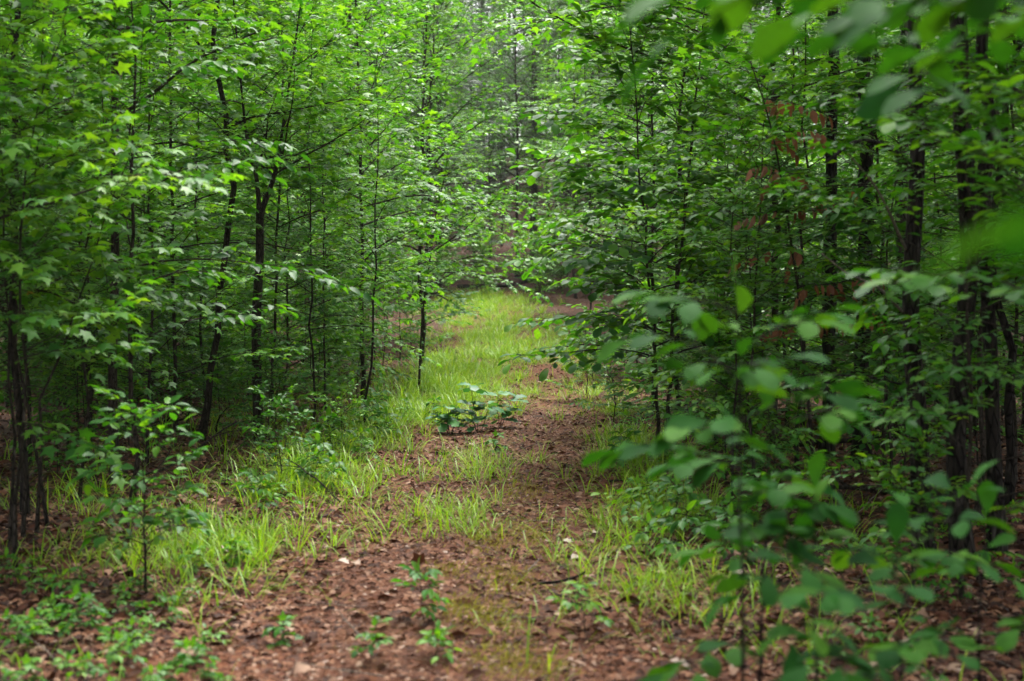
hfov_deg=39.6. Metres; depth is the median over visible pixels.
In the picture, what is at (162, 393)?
black gum sapling
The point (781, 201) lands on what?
black gum sapling
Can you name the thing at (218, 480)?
tree seedling
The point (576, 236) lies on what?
leafy shrub
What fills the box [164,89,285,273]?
maple sapling
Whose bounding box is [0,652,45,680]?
tree seedling
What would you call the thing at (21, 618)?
tree seedling
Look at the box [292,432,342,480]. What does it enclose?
tree seedling
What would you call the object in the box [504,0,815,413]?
spreading tree
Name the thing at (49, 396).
young sapling
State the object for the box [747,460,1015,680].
foreground sapling
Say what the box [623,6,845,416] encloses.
black gum sapling
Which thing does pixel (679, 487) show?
tree seedling
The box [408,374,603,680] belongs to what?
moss
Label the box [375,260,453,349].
leafy shrub
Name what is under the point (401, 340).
young sapling
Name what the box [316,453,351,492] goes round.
tree seedling
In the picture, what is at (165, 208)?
maple sapling
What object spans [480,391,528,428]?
oak seedling
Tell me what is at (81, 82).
understory tree
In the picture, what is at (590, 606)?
tree seedling
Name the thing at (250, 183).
maple sapling
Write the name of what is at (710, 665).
foreground sapling
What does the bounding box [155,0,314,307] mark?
understory tree
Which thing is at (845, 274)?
young sapling
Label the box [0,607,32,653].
tree seedling
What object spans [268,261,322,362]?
young sapling
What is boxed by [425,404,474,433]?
oak seedling
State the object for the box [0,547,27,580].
tree seedling
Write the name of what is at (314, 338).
young sapling
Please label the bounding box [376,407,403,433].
tree seedling
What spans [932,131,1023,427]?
black gum sapling
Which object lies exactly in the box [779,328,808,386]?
leafy shrub
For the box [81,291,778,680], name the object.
trail
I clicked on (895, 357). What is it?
young sapling
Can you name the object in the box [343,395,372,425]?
tree seedling
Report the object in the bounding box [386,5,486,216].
pine tree
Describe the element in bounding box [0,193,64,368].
black gum sapling
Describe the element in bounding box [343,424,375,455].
tree seedling
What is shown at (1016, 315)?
black gum sapling
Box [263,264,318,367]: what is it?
young sapling
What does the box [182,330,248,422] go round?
leafy shrub
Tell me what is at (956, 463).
dark trunked tree
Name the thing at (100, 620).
tree seedling
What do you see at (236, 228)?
maple sapling
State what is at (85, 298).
young sapling
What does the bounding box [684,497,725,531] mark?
tree seedling
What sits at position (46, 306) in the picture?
maple sapling
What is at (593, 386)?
leafy shrub
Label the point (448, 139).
thin sapling
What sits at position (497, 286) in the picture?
fallen branch
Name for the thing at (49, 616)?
tree seedling
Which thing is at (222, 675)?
tree seedling
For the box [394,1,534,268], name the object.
understory tree
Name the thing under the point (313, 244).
black gum sapling
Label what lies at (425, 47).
maple sapling
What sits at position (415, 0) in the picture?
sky
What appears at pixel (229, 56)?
maple sapling
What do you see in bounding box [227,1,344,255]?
tall oak tree
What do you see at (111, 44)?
bent sapling
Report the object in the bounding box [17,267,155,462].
young sapling
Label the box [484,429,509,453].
tree seedling
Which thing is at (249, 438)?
tree seedling
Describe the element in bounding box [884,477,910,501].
tree seedling
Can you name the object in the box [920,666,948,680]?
tree seedling
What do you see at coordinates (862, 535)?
tree seedling
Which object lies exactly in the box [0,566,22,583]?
tree seedling
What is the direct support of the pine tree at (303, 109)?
on the ground at (556, 296)
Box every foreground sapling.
[582,250,881,680]
[639,391,883,680]
[706,452,922,680]
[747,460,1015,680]
[856,480,1023,680]
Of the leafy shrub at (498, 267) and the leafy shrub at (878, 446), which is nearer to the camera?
the leafy shrub at (878, 446)
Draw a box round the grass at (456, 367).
[0,283,1023,680]
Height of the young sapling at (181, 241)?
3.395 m
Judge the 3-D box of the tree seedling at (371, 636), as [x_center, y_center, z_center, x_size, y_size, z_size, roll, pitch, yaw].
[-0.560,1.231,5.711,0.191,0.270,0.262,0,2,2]
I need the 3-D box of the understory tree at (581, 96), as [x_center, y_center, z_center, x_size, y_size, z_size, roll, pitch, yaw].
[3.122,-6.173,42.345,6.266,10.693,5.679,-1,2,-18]
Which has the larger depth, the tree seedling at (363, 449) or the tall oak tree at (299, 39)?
the tall oak tree at (299, 39)
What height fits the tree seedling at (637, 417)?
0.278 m
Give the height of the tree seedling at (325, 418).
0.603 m
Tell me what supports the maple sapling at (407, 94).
on the ground at (556, 296)
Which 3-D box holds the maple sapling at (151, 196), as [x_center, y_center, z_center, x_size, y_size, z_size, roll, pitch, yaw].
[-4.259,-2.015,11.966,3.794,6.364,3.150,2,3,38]
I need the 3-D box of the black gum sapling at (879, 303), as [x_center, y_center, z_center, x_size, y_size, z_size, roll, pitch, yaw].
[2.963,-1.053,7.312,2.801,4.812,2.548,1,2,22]
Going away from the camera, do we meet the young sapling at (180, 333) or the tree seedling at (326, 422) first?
the tree seedling at (326, 422)
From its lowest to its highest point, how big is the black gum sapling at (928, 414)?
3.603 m
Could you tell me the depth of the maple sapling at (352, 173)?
16.21 m
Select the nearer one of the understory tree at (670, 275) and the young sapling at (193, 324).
the young sapling at (193, 324)
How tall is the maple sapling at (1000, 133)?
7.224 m
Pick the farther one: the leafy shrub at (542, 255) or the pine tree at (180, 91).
the pine tree at (180, 91)
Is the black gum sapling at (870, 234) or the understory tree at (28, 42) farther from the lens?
the understory tree at (28, 42)
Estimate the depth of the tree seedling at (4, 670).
5.29 m
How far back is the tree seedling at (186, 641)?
5.64 m
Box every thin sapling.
[276,0,455,422]
[368,123,496,390]
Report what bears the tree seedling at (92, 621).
on the ground at (556, 296)
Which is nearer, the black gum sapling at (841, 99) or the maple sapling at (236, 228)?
the black gum sapling at (841, 99)
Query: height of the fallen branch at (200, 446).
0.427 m
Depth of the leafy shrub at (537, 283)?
49.92 m
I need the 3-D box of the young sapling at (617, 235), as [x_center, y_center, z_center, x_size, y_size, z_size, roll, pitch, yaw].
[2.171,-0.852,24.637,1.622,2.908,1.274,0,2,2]
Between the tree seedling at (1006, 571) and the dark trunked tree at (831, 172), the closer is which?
the tree seedling at (1006, 571)
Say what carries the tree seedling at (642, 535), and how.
on the ground at (556, 296)
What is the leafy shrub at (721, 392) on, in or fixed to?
on the ground at (556, 296)
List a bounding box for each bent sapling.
[0,0,143,538]
[0,0,158,525]
[0,0,159,570]
[0,60,142,550]
[0,135,194,534]
[7,0,210,502]
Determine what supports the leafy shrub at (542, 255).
on the ground at (556, 296)
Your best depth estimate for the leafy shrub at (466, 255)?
56.81 m
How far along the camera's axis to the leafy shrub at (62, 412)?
11.46 m
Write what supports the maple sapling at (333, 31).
on the ground at (556, 296)
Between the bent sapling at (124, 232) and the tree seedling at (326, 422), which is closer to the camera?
the bent sapling at (124, 232)
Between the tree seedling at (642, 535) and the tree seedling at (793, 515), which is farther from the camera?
the tree seedling at (793, 515)
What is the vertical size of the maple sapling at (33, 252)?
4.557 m
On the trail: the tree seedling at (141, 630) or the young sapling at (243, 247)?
the tree seedling at (141, 630)
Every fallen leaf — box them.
[390,498,402,502]
[548,627,564,639]
[605,558,628,569]
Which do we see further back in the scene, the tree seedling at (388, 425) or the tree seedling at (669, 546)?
the tree seedling at (388, 425)
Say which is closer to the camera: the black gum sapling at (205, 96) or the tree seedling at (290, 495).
the tree seedling at (290, 495)
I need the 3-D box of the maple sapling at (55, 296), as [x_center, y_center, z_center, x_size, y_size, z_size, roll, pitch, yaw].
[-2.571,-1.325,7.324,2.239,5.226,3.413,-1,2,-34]
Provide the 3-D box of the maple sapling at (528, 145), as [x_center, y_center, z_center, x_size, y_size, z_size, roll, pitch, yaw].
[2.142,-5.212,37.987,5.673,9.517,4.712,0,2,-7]
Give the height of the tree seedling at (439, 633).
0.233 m
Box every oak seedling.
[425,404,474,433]
[455,382,505,431]
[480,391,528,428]
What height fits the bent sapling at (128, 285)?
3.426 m
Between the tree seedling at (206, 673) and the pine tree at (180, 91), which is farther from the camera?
the pine tree at (180, 91)
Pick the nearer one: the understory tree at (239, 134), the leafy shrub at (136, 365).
the leafy shrub at (136, 365)
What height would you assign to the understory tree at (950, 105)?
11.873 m
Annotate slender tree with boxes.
[50,0,413,441]
[58,0,312,485]
[887,21,908,438]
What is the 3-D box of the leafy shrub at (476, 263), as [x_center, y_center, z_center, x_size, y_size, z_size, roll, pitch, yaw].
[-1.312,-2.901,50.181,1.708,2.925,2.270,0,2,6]
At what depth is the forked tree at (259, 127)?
13.94 m
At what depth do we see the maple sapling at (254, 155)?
29.20 m
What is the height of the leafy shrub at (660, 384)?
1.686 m
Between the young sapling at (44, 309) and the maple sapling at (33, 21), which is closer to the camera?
the maple sapling at (33, 21)
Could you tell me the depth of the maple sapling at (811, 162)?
22.45 m
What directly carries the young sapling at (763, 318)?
on the ground at (556, 296)
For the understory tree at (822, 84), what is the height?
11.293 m
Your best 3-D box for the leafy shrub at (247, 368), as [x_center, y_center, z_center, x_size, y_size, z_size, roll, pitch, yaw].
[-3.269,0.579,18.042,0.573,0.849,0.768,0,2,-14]
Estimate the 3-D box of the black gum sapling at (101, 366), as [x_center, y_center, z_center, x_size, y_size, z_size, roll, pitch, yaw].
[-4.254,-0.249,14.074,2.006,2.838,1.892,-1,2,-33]
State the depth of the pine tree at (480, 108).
78.09 m
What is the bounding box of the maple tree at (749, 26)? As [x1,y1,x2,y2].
[470,0,972,443]
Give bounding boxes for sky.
[44,0,885,146]
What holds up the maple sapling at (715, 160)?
on the ground at (556, 296)
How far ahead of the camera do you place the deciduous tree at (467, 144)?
53.28 m
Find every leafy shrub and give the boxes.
[12,383,90,477]
[31,337,95,403]
[60,384,217,593]
[74,337,162,444]
[98,323,162,388]
[151,350,222,423]
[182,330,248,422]
[185,331,252,421]
[213,317,325,444]
[218,331,283,392]
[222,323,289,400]
[228,335,333,428]
[231,380,332,486]
[232,352,270,406]
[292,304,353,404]
[302,378,372,461]
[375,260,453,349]
[378,220,421,300]
[429,240,475,296]
[430,237,455,285]
[442,212,467,257]
[444,238,472,270]
[454,218,498,288]
[460,239,487,278]
[464,236,499,293]
[471,206,513,259]
[489,253,509,282]
[500,229,538,287]
[518,215,563,285]
[518,256,557,294]
[520,232,563,299]
[530,215,570,284]
[537,207,582,286]
[545,310,610,398]
[548,262,568,292]
[555,303,621,380]
[557,245,600,295]
[558,207,583,256]
[564,329,660,420]
[616,316,651,377]
[624,317,709,384]
[627,269,734,405]
[628,299,646,362]
[636,282,708,387]
[661,298,751,415]
[674,328,758,435]
[688,339,766,482]
[700,359,799,475]
[703,339,789,464]
[709,402,834,535]
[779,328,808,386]
[780,268,836,372]
[788,298,853,369]
[816,406,1023,596]
[840,309,984,472]
[840,333,894,426]
[866,354,967,464]
[928,344,1023,465]
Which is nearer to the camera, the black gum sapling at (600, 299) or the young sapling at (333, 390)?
the young sapling at (333, 390)
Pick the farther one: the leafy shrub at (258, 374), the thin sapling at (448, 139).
the thin sapling at (448, 139)
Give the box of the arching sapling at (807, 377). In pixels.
[747,374,947,526]
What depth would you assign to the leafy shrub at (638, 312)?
25.93 m
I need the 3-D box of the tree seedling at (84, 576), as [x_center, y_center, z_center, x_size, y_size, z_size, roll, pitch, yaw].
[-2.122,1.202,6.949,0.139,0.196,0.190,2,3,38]
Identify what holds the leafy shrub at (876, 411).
on the ground at (556, 296)
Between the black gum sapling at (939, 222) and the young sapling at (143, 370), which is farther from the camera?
the young sapling at (143, 370)
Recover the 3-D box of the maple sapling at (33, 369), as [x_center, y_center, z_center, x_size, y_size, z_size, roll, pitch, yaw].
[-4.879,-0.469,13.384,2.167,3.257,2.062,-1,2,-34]
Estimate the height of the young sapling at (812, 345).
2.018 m
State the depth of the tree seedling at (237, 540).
8.01 m
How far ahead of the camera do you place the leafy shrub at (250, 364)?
20.23 m
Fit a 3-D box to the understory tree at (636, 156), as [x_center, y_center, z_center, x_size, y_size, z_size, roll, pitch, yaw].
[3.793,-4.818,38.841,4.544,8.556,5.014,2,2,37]
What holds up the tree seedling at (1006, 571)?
on the ground at (556, 296)
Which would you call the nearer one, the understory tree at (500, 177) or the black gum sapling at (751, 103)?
the black gum sapling at (751, 103)
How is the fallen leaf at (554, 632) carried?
on the trail
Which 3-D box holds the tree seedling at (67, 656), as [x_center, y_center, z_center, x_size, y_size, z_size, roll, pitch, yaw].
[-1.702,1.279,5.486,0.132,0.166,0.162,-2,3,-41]
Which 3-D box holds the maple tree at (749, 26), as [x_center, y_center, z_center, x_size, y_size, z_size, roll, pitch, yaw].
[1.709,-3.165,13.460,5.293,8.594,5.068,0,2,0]
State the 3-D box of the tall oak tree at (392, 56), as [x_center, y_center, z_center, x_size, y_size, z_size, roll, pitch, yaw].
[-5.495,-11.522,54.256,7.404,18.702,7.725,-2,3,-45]
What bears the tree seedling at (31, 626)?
on the ground at (556, 296)
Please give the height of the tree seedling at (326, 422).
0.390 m
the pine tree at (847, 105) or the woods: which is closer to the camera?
the pine tree at (847, 105)
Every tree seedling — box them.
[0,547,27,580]
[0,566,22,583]
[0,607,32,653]
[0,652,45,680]
[0,662,9,680]
[3,607,52,656]
[10,611,38,632]
[15,555,51,579]
[16,615,49,636]
[22,567,53,593]
[36,591,76,623]
[39,565,85,606]
[43,607,80,639]
[48,649,86,677]
[52,582,110,642]
[61,566,99,592]
[66,651,108,680]
[70,591,106,625]
[77,607,111,626]
[89,630,147,677]
[97,620,131,641]
[104,615,152,660]
[106,674,116,680]
[108,586,140,613]
[113,581,137,595]
[125,619,155,647]
[126,568,153,588]
[128,600,152,615]
[139,614,170,629]
[139,665,165,680]
[143,661,170,680]
[148,663,176,680]
[150,591,183,622]
[166,637,206,666]
[173,634,220,680]
[176,542,214,574]
[179,579,202,602]
[196,623,231,648]
[196,661,217,680]
[211,671,236,680]
[215,472,235,486]
[217,537,256,568]
[221,472,260,502]
[227,534,249,550]
[235,463,283,513]
[240,430,259,446]
[261,610,304,649]
[269,480,302,510]
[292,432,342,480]
[304,447,324,468]
[309,405,355,450]
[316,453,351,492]
[318,413,346,439]
[322,413,348,437]
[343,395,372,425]
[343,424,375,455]
[347,615,395,662]
[351,438,380,461]
[352,397,385,436]
[361,389,380,405]
[363,382,396,415]
[369,398,387,419]
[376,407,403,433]
[378,417,402,438]
[389,557,452,620]
[397,397,415,414]
[399,406,414,420]
[416,619,462,664]
[423,393,445,415]
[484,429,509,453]
[545,575,613,631]
[602,424,633,450]
[607,426,641,475]
[610,400,630,416]
[615,409,636,427]
[616,512,676,559]
[619,475,655,501]
[631,412,652,428]
[638,473,650,493]
[644,399,662,414]
[644,475,703,539]
[649,492,721,556]
[651,391,689,418]
[657,451,671,464]
[668,476,686,497]
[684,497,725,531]
[702,491,753,540]
[710,502,762,559]
[711,483,762,519]
[716,489,760,520]
[723,543,758,565]
[790,493,826,517]
[804,631,844,654]
[806,658,828,680]
[812,542,832,559]
[837,435,889,481]
[848,610,892,643]
[852,532,871,550]
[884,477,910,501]
[912,568,950,606]
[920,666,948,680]
[934,523,947,538]
[934,575,976,603]
[971,510,992,547]
[1000,559,1023,581]
[1005,499,1023,522]
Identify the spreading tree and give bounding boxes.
[498,0,845,458]
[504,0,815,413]
[513,0,755,405]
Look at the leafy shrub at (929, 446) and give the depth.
6.98 m
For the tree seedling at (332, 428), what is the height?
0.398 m
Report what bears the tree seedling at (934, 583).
on the ground at (556, 296)
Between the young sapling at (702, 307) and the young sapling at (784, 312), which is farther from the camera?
the young sapling at (784, 312)
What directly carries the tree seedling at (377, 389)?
on the ground at (556, 296)
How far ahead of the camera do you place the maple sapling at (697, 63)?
28.96 m
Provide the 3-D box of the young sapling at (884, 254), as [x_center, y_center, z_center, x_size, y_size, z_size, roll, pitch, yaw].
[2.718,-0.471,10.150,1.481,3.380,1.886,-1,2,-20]
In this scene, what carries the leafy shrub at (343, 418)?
on the ground at (556, 296)
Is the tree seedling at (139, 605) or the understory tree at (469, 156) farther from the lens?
the understory tree at (469, 156)
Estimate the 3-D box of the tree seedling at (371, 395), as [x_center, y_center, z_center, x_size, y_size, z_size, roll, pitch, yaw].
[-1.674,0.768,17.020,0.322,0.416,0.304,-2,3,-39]
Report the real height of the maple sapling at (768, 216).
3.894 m
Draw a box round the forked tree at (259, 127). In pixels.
[125,0,410,441]
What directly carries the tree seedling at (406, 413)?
on the ground at (556, 296)
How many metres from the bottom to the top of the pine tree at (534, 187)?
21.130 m
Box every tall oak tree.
[53,1,204,228]
[223,0,398,288]
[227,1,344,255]
[257,0,372,140]
[315,0,467,111]
[527,0,696,279]
[555,0,708,236]
[571,1,706,245]
[635,5,805,294]
[738,3,892,215]
[754,0,840,98]
[781,8,852,157]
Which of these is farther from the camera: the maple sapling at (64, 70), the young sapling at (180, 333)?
the maple sapling at (64, 70)
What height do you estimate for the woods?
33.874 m
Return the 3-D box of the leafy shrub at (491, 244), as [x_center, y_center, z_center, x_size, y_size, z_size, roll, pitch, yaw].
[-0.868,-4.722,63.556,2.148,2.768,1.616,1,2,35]
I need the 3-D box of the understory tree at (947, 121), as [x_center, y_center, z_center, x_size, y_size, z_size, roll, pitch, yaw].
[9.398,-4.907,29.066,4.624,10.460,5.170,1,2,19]
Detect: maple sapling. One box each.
[0,0,168,406]
[0,0,220,327]
[0,0,240,467]
[0,0,279,458]
[0,0,398,432]
[0,3,181,402]
[0,17,94,372]
[0,22,249,344]
[0,61,91,310]
[0,69,158,491]
[0,106,99,372]
[0,116,118,393]
[0,187,171,419]
[17,0,315,466]
[18,2,155,278]
[20,0,294,403]
[21,0,123,248]
[30,2,193,356]
[70,0,286,243]
[86,49,216,282]
[106,47,191,255]
[135,184,210,343]
[141,0,436,424]
[141,26,294,331]
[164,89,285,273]
[174,0,441,426]
[174,30,336,281]
[182,42,333,305]
[185,155,304,332]
[189,183,268,311]
[193,74,345,309]
[199,0,444,409]
[200,0,423,369]
[203,181,303,330]
[222,0,394,259]
[231,0,411,343]
[259,2,392,326]
[264,0,511,401]
[274,52,435,301]
[328,0,561,364]
[339,113,463,335]
[348,0,581,333]
[492,0,659,314]
[549,30,712,316]
[593,10,754,286]
[593,149,695,317]
[599,2,850,306]
[622,24,901,495]
[668,0,955,348]
[674,30,791,243]
[686,164,887,410]
[710,1,1023,352]
[714,169,812,315]
[750,143,846,269]
[789,153,938,339]
[801,5,1023,388]
[826,5,1023,304]
[838,0,995,251]
[840,138,951,312]
[845,118,972,319]
[850,75,1002,322]
[855,8,1023,415]
[886,27,958,252]
[887,29,1021,327]
[924,26,1022,206]
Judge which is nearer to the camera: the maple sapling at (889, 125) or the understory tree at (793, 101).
the maple sapling at (889, 125)
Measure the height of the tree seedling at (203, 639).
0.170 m
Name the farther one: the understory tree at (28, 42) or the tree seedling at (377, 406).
the understory tree at (28, 42)
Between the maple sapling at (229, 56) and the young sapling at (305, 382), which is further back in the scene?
the young sapling at (305, 382)
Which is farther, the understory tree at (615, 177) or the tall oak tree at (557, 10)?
the tall oak tree at (557, 10)
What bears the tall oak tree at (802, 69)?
on the ground at (556, 296)
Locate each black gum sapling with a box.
[0,0,381,508]
[0,7,142,403]
[0,89,234,409]
[0,103,62,385]
[0,173,186,450]
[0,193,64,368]
[0,200,104,252]
[1,77,241,431]
[50,0,324,406]
[51,1,268,385]
[86,200,198,407]
[150,38,400,416]
[160,1,404,347]
[174,81,289,330]
[236,110,424,385]
[552,83,677,338]
[589,110,877,523]
[594,158,720,369]
[599,3,1023,471]
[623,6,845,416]
[630,109,858,451]
[640,83,820,330]
[647,0,939,427]
[688,5,1023,512]
[693,135,765,271]
[698,0,1023,480]
[714,160,854,409]
[721,113,839,316]
[730,1,1023,603]
[776,1,1023,203]
[791,1,1023,483]
[810,5,1023,387]
[822,30,1023,411]
[822,30,1023,438]
[838,3,1023,369]
[843,3,1023,438]
[870,128,1023,434]
[877,5,1023,406]
[898,20,1023,442]
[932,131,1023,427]
[945,195,1022,418]
[974,48,1023,412]
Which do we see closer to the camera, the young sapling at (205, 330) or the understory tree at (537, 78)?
the young sapling at (205, 330)
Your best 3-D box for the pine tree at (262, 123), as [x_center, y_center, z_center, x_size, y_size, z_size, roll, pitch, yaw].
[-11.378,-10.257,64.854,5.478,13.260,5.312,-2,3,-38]
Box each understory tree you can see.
[1,0,142,178]
[2,1,120,242]
[3,5,90,135]
[5,16,102,148]
[24,5,157,226]
[81,1,265,231]
[122,1,186,172]
[127,28,233,259]
[132,1,276,306]
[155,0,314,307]
[165,11,326,307]
[176,17,300,301]
[242,0,384,299]
[250,49,353,250]
[256,0,471,311]
[284,0,418,278]
[294,0,460,281]
[300,18,413,215]
[302,0,425,287]
[363,4,481,267]
[364,0,508,297]
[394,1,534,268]
[409,22,479,174]
[450,0,580,277]
[452,35,543,245]
[476,0,612,252]
[484,0,616,252]
[496,39,627,298]
[500,0,583,220]
[526,3,699,307]
[530,2,741,334]
[531,0,645,279]
[543,1,826,269]
[561,16,665,253]
[588,27,735,317]
[610,41,722,276]
[664,6,761,246]
[696,1,1023,344]
[743,43,837,235]
[752,4,886,245]
[771,5,889,241]
[850,14,1022,177]
[858,14,1021,220]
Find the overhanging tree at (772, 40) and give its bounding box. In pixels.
[597,0,1023,294]
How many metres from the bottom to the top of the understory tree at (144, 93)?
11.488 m
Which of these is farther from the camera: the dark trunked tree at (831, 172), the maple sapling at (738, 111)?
the maple sapling at (738, 111)
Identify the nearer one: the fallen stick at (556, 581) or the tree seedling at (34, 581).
the tree seedling at (34, 581)
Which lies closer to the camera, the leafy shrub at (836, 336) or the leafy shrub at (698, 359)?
the leafy shrub at (698, 359)
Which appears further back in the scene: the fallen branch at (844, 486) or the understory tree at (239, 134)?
the understory tree at (239, 134)
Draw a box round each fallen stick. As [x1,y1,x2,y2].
[272,460,340,501]
[529,571,584,586]
[548,591,588,600]
[607,479,654,482]
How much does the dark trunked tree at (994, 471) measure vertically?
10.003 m
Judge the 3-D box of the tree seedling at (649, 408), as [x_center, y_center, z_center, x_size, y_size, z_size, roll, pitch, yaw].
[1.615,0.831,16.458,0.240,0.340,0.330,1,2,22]
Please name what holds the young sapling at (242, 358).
on the ground at (556, 296)
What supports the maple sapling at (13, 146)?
on the ground at (556, 296)
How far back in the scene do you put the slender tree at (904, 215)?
14.40 m
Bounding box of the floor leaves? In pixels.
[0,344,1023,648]
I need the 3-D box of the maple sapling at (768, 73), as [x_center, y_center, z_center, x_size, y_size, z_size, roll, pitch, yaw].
[1.888,-0.430,9.954,2.222,3.356,2.479,0,2,0]
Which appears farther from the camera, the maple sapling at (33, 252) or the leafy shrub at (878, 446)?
the maple sapling at (33, 252)
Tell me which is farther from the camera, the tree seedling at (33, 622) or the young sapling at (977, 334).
the young sapling at (977, 334)
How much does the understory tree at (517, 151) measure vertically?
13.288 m
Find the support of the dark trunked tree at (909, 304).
on the ground at (556, 296)
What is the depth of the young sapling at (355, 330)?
23.13 m
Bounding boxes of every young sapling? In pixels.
[1,217,83,366]
[9,172,161,414]
[9,264,148,471]
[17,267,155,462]
[19,244,125,446]
[43,160,229,410]
[45,281,142,409]
[49,243,137,402]
[68,255,154,377]
[97,215,203,369]
[118,282,172,385]
[120,217,214,422]
[143,282,199,367]
[144,174,229,340]
[147,167,242,381]
[150,273,230,413]
[154,192,194,341]
[154,259,237,398]
[155,219,239,368]
[174,217,250,350]
[181,271,271,400]
[183,316,229,388]
[185,305,242,406]
[186,263,253,361]
[187,245,271,386]
[197,251,304,403]
[204,193,273,336]
[225,262,283,343]
[251,194,355,381]
[261,308,317,389]
[262,256,358,397]
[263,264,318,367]
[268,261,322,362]
[283,220,377,375]
[299,297,344,372]
[305,287,369,381]
[309,300,367,396]
[311,276,358,366]
[312,292,393,398]
[325,267,384,378]
[327,184,419,374]
[331,220,430,386]
[341,277,400,361]
[354,196,439,365]
[597,212,670,366]
[627,204,708,356]
[632,192,785,458]
[634,213,685,327]
[656,200,730,390]
[659,237,762,371]
[733,270,787,398]
[746,229,821,345]
[756,119,924,382]
[768,49,1023,495]
[770,227,855,370]
[786,272,873,390]
[787,206,854,317]
[788,182,878,365]
[808,230,890,360]
[837,293,936,402]
[850,228,952,419]
[871,229,983,428]
[927,223,1019,398]
[939,265,1020,358]
[944,265,1021,424]
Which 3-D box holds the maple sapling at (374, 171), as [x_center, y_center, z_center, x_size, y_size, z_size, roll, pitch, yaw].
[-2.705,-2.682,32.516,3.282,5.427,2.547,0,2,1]
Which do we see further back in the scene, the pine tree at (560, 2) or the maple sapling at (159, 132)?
the pine tree at (560, 2)
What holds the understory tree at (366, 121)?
on the ground at (556, 296)
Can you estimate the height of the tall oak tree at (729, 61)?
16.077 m
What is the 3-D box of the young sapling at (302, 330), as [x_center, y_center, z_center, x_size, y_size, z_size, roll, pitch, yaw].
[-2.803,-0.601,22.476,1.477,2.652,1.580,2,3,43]
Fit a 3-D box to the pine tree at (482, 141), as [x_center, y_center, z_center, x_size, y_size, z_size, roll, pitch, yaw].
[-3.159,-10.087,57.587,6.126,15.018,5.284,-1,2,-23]
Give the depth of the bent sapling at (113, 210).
8.42 m
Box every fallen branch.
[94,407,227,432]
[123,422,247,478]
[457,276,531,287]
[743,406,977,447]
[763,449,971,498]
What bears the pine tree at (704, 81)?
on the ground at (556, 296)
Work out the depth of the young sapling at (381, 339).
24.26 m
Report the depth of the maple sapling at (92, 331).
14.62 m
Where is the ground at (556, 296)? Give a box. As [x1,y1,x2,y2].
[0,148,1023,680]
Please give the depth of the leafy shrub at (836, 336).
21.70 m
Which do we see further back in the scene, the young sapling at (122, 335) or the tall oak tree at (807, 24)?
the tall oak tree at (807, 24)
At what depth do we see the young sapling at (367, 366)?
18.54 m
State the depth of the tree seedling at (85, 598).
5.97 m
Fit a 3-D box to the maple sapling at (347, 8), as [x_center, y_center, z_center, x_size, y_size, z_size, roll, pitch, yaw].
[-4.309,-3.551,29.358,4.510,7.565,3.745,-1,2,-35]
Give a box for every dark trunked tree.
[9,0,30,515]
[818,6,839,455]
[821,1,974,549]
[850,31,874,467]
[926,4,1023,507]
[946,12,978,576]
[975,24,1007,554]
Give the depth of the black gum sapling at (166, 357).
15.66 m
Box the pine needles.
[0,383,989,680]
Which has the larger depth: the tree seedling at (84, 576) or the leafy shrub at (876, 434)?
the leafy shrub at (876, 434)
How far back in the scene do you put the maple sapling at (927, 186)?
32.97 m
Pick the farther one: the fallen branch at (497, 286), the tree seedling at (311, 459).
the fallen branch at (497, 286)
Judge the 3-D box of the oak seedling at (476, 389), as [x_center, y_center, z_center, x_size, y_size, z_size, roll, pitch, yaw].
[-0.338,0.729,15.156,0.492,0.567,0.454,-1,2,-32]
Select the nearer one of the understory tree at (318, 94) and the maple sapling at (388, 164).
the maple sapling at (388, 164)
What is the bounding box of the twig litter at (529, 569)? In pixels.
[1,367,1023,680]
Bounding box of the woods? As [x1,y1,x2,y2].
[2,0,948,206]
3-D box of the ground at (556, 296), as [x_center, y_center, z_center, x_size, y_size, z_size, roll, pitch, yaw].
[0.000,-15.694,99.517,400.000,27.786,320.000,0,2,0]
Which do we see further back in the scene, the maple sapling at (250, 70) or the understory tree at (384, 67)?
the understory tree at (384, 67)
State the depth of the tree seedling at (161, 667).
5.34 m
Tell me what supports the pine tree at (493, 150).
on the ground at (556, 296)
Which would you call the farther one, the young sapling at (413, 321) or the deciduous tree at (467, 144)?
the deciduous tree at (467, 144)
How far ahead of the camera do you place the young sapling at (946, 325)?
14.61 m
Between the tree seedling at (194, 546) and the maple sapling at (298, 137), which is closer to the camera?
the tree seedling at (194, 546)
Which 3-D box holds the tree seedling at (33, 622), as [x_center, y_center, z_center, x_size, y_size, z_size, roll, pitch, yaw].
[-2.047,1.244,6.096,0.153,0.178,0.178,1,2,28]
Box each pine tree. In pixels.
[137,3,225,253]
[217,1,299,241]
[248,0,379,225]
[328,0,444,247]
[335,5,395,223]
[364,0,455,263]
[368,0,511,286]
[373,0,508,275]
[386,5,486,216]
[404,1,489,226]
[419,42,488,231]
[445,0,528,228]
[451,0,582,257]
[451,32,531,257]
[512,0,642,268]
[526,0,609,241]
[537,0,588,204]
[569,8,668,245]
[645,1,771,247]
[712,8,803,249]
[838,57,871,246]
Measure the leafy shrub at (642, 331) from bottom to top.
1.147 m
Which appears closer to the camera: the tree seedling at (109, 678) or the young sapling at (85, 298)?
the tree seedling at (109, 678)
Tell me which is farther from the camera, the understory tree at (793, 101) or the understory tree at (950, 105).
the understory tree at (793, 101)
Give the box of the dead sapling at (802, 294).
[728,62,884,504]

